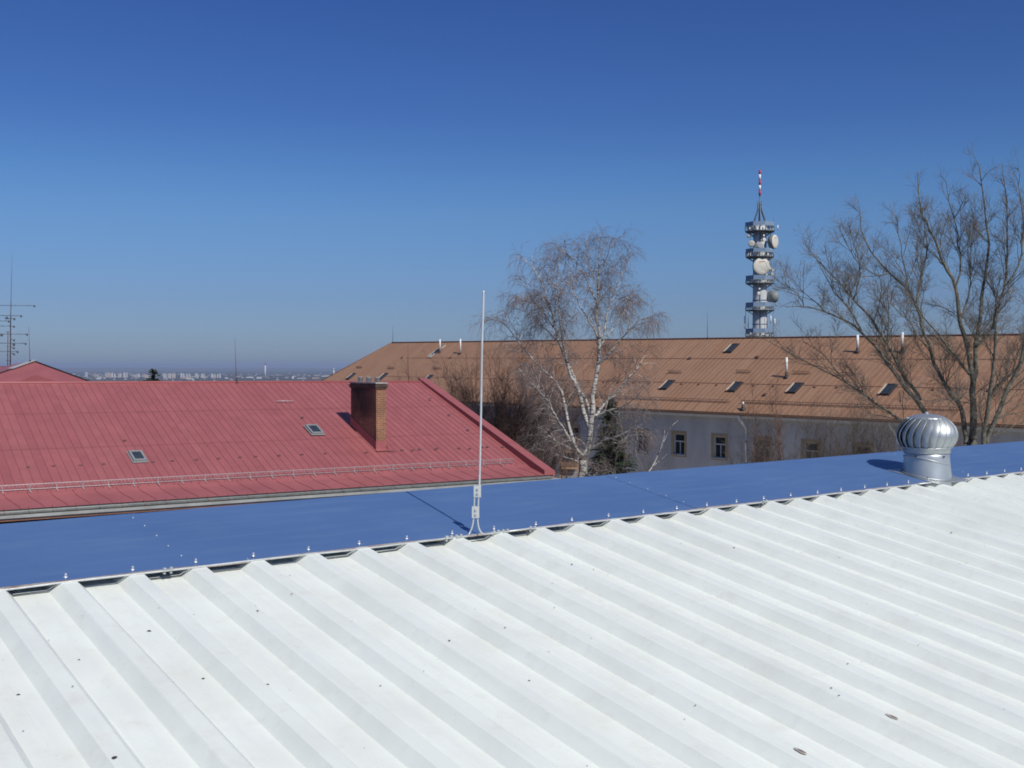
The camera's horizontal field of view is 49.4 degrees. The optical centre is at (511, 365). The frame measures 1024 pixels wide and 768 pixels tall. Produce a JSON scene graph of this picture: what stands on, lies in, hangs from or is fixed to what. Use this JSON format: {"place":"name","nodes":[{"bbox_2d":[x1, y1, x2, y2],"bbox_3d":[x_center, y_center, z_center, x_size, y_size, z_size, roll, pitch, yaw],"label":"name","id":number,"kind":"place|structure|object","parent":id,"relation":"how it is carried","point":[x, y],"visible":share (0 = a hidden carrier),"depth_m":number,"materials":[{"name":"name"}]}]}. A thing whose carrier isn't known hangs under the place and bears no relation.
{"place":"outdoors","nodes":[
{"label":"outdoors","id":0,"kind":"place"},
{"bbox_2d":[57,367,342,371],"bbox_3d":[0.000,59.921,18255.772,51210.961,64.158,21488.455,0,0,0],"label":"hills","id":1,"kind":"structure","parent":0,"point":[116,369],"depth_m":19684.65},
{"bbox_2d":[68,372,335,380],"bbox_3d":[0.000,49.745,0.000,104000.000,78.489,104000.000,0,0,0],"label":"ground","id":2,"kind":"structure","parent":0,"point":[231,375],"depth_m":9277.48,"materials":[{"name":"grey plant"}]},
{"bbox_2d":[0,360,89,380],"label":"hipped building","id":3,"kind":"structure","parent":2,"relation":"on","point":[34,370],"depth_m":65.53,"materials":[{"name":"red paint"}]},
{"bbox_2d":[142,368,160,380],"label":"pine","id":4,"kind":"object","parent":2,"relation":"on","point":[153,373],"visible":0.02,"depth_m":91.84,"materials":[{"name":"green plant"}]},
{"bbox_2d":[73,373,329,380],"bbox_3d":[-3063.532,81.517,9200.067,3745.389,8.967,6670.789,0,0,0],"label":"distant houses","id":5,"kind":"structure","parent":2,"relation":"on","point":[95,375],"depth_m":8305.10,"materials":[{"name":"grey"}]},
{"bbox_2d":[0,377,560,523],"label":"red roofed building","id":6,"kind":"structure","parent":2,"relation":"on","point":[74,449],"depth_m":45.22,"materials":[{"name":"painted metal"},{"name":"brick"},{"name":"copper"}]},
{"bbox_2d":[127,450,148,462],"bbox_3d":[-14.111,3.401,41.903,0.594,0.412,0.954,0,0,-33],"label":"roof window","id":7,"kind":"structure","parent":6,"relation":"in","point":[136,456],"depth_m":41.79,"materials":[{"name":"grey glass"}]},
{"bbox_2d":[303,424,324,434],"bbox_3d":[-8.482,2.728,47.714,0.633,0.434,0.996,0,0,-30],"label":"roof window","id":8,"kind":"structure","parent":6,"relation":"in","point":[313,429],"depth_m":47.60,"materials":[{"name":"grey glass"}]},
{"bbox_2d":[390,338,589,473],"bbox_3d":[-1.430,4.296,66.463,12.793,12.653,10.872,0,0,0],"label":"bare tree","id":9,"kind":"object","parent":2,"relation":"on","point":[511,429],"visible":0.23,"depth_m":64.65,"materials":[{"name":"brown plant"}]},
{"bbox_2d":[0,441,1023,767],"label":"metal roofed building","id":10,"kind":"structure","parent":2,"relation":"on","point":[692,639],"depth_m":4.21,"materials":[{"name":"white metal"}]},
{"bbox_2d":[452,291,502,538],"bbox_3d":[-0.162,0.225,5.292,0.320,1.165,0.045,0,0,-33],"label":"lightning rod","id":11,"kind":"object","parent":10,"relation":"on","point":[477,494],"visible":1,"depth_m":5.29,"materials":[{"name":"metal"}]},
{"bbox_2d":[3,489,991,765],"bbox_3d":[2.441,1.178,4.562,10.449,0.736,4.290,0,0,-38],"label":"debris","id":12,"kind":"object","parent":10,"relation":"on","point":[505,627],"visible":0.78,"depth_m":3.86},
{"bbox_2d":[0,472,1023,590],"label":"conductor wire","id":13,"kind":"object","parent":10,"relation":"attached to","point":[164,570],"visible":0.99,"depth_m":5.08,"materials":[{"name":"metal"}]},
{"bbox_2d":[889,412,968,485],"bbox_3d":[2.942,0.593,7.887,0.418,0.534,0.415,0,0,-38],"label":"turbine ventilator","id":14,"kind":"object","parent":10,"relation":"on","point":[926,441],"visible":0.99,"depth_m":7.75,"materials":[{"name":"metal"}]},
{"bbox_2d":[482,367,586,477],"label":"bare tree","id":15,"kind":"object","parent":2,"relation":"on","point":[564,470],"visible":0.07,"depth_m":69.08,"materials":[{"name":"brown plant"}]},
{"bbox_2d":[461,222,673,476],"bbox_3d":[2.761,1.452,60.008,11.748,18.505,8.480,0,0,0],"label":"birch tree","id":16,"kind":"object","parent":2,"relation":"on","point":[589,446],"visible":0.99,"depth_m":59.75,"materials":[{"name":"white plant"}]},
{"bbox_2d":[560,448,577,478],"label":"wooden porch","id":17,"kind":"object","parent":2,"relation":"on","point":[572,473],"visible":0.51,"depth_m":83.97,"materials":[{"name":"brown wood"}]},
{"bbox_2d":[587,398,637,476],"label":"spruce tree","id":18,"kind":"object","parent":2,"relation":"on","point":[622,462],"visible":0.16,"depth_m":67.65,"materials":[{"name":"green plant"}]},
{"bbox_2d":[629,447,665,471],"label":"bush","id":19,"kind":"object","parent":2,"relation":"on","point":[644,463],"visible":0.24,"depth_m":69.43,"materials":[{"name":"brown plant"}]},
{"bbox_2d":[649,421,675,470],"bbox_3d":[7.282,6.703,56.396,2.319,8.002,0.943,0,0,0],"label":"young birch","id":20,"kind":"object","parent":2,"relation":"on","point":[660,448],"visible":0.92,"depth_m":56.16,"materials":[{"name":"white plant"}]},
{"bbox_2d":[321,332,1023,477],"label":"orange roofed building","id":21,"kind":"structure","parent":2,"relation":"on","point":[696,378],"depth_m":89.94,"materials":[{"name":"paint"}]},
{"bbox_2d":[345,373,356,379],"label":"roof window","id":22,"kind":"structure","parent":21,"relation":"in","point":[351,375],"depth_m":138.94,"materials":[{"name":"grey glass"}]},
{"bbox_2d":[380,373,388,379],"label":"roof window","id":23,"kind":"structure","parent":21,"relation":"in","point":[383,375],"depth_m":132.98,"materials":[{"name":"grey glass"}]},
{"bbox_2d":[427,345,445,356],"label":"roof window","id":24,"kind":"structure","parent":21,"relation":"in","point":[434,352],"depth_m":131.10,"materials":[{"name":"grey glass"}]},
{"bbox_2d":[568,424,579,447],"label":"window","id":25,"kind":"structure","parent":21,"relation":"in","point":[577,431],"depth_m":101.30,"materials":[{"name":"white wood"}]},
{"bbox_2d":[634,428,648,453],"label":"window","id":26,"kind":"structure","parent":21,"relation":"in","point":[646,439],"depth_m":94.54,"materials":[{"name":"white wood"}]},
{"bbox_2d":[658,380,675,389],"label":"roof window","id":27,"kind":"structure","parent":21,"relation":"in","point":[667,383],"depth_m":95.26,"materials":[{"name":"grey glass"}]},
{"bbox_2d":[671,430,686,456],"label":"window","id":28,"kind":"structure","parent":21,"relation":"in","point":[680,436],"depth_m":91.10,"materials":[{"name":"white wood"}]},
{"bbox_2d":[711,433,727,460],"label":"window","id":29,"kind":"structure","parent":21,"relation":"in","point":[720,446],"depth_m":87.67,"materials":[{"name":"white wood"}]},
{"bbox_2d":[723,343,739,352],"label":"roof window","id":30,"kind":"structure","parent":21,"relation":"in","point":[732,346],"depth_m":95.59,"materials":[{"name":"grey glass"}]},
{"bbox_2d":[725,381,743,391],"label":"roof window","id":31,"kind":"structure","parent":21,"relation":"in","point":[735,385],"depth_m":89.25,"materials":[{"name":"grey glass"}]},
{"bbox_2d":[754,436,771,460],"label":"window","id":32,"kind":"structure","parent":21,"relation":"in","point":[763,438],"depth_m":84.19,"materials":[{"name":"white wood"}]},
{"bbox_2d":[785,382,803,393],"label":"roof window","id":33,"kind":"structure","parent":21,"relation":"in","point":[794,387],"depth_m":84.58,"materials":[{"name":"grey glass"}]},
{"bbox_2d":[801,439,820,458],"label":"window","id":34,"kind":"structure","parent":21,"relation":"in","point":[802,446],"depth_m":80.85,"materials":[{"name":"white wood"}]},
{"bbox_2d":[852,442,872,454],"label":"window","id":35,"kind":"structure","parent":21,"relation":"in","point":[857,442],"depth_m":77.18,"materials":[{"name":"white wood"}]},
{"bbox_2d":[877,383,897,395],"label":"roof window","id":36,"kind":"structure","parent":21,"relation":"in","point":[888,388],"depth_m":78.24,"materials":[{"name":"clear glass"}]},
{"bbox_2d":[719,402,792,464],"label":"bush","id":37,"kind":"object","parent":2,"relation":"on","point":[762,451],"visible":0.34,"depth_m":65.57,"materials":[{"name":"brown plant"}]},
{"bbox_2d":[744,170,778,336],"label":"radio tower","id":38,"kind":"structure","parent":2,"relation":"on","point":[760,305],"depth_m":218.56,"materials":[{"name":"concrete"}]},
{"bbox_2d":[729,364,802,462],"bbox_3d":[14.479,5.231,63.060,4.219,10.752,2.954,0,0,0],"label":"sapling","id":39,"kind":"object","parent":2,"relation":"on","point":[778,422],"visible":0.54,"depth_m":63.21,"materials":[{"name":"brown plant"}]},
{"bbox_2d":[746,367,788,462],"bbox_3d":[14.280,5.280,61.963,2.695,10.648,2.366,0,0,0],"label":"sapling","id":40,"kind":"object","parent":2,"relation":"on","point":[779,441],"visible":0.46,"depth_m":61.99,"materials":[{"name":"brown plant"}]},
{"bbox_2d":[762,389,871,459],"bbox_3d":[16.828,5.787,60.729,5.896,9.651,5.450,0,0,0],"label":"bush","id":41,"kind":"object","parent":2,"relation":"on","point":[823,449],"visible":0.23,"depth_m":60.21,"materials":[{"name":"brown plant"}]},
{"bbox_2d":[739,204,928,421],"bbox_3d":[14.162,1.983,48.199,8.310,17.437,4.605,0,0,0],"label":"poplar tree","id":42,"kind":"object","parent":2,"relation":"on","point":[884,357],"visible":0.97,"depth_m":48.18,"materials":[{"name":"brown plant"}]},
{"bbox_2d":[817,390,908,456],"bbox_3d":[17.815,5.863,56.977,5.173,9.490,4.578,0,0,0],"label":"bush","id":43,"kind":"object","parent":2,"relation":"on","point":[860,449],"visible":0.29,"depth_m":56.72,"materials":[{"name":"brown plant"}]},
{"bbox_2d":[822,141,1023,445],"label":"poplar tree","id":44,"kind":"object","parent":2,"relation":"on","point":[970,439],"visible":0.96,"depth_m":47.03,"materials":[{"name":"brown plant"}]},
{"bbox_2d":[928,404,1010,446],"bbox_3d":[22.407,5.981,55.927,4.726,9.254,4.566,0,0,0],"label":"bush","id":45,"kind":"object","parent":2,"relation":"on","point":[961,426],"visible":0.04,"depth_m":55.50,"materials":[{"name":"brown plant"}]},
{"bbox_2d":[935,147,1023,443],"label":"poplar tree","id":46,"kind":"object","parent":2,"relation":"on","point":[985,432],"visible":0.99,"depth_m":45.71,"materials":[{"name":"brown plant"}]},
{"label":"tan roofed house","id":47,"kind":"object","parent":2,"relation":"on","visible":0},
{"bbox_2d":[6,339,9,365],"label":"antenna mast","id":48,"kind":"object","parent":47,"relation":"on","point":[7,346],"visible":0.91,"depth_m":86.48,"materials":[{"name":"metal"}]},
{"bbox_2d":[0,274,34,364],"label":"antenna mast","id":49,"kind":"object","parent":47,"relation":"on","point":[1,335],"visible":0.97,"depth_m":86.46,"materials":[{"name":"metal"}]},
{"bbox_2d":[0,0,1023,367],"label":"sky","id":50,"kind":"structure","parent":0,"point":[184,183],"materials":[{"name":"blue"}]}
]}

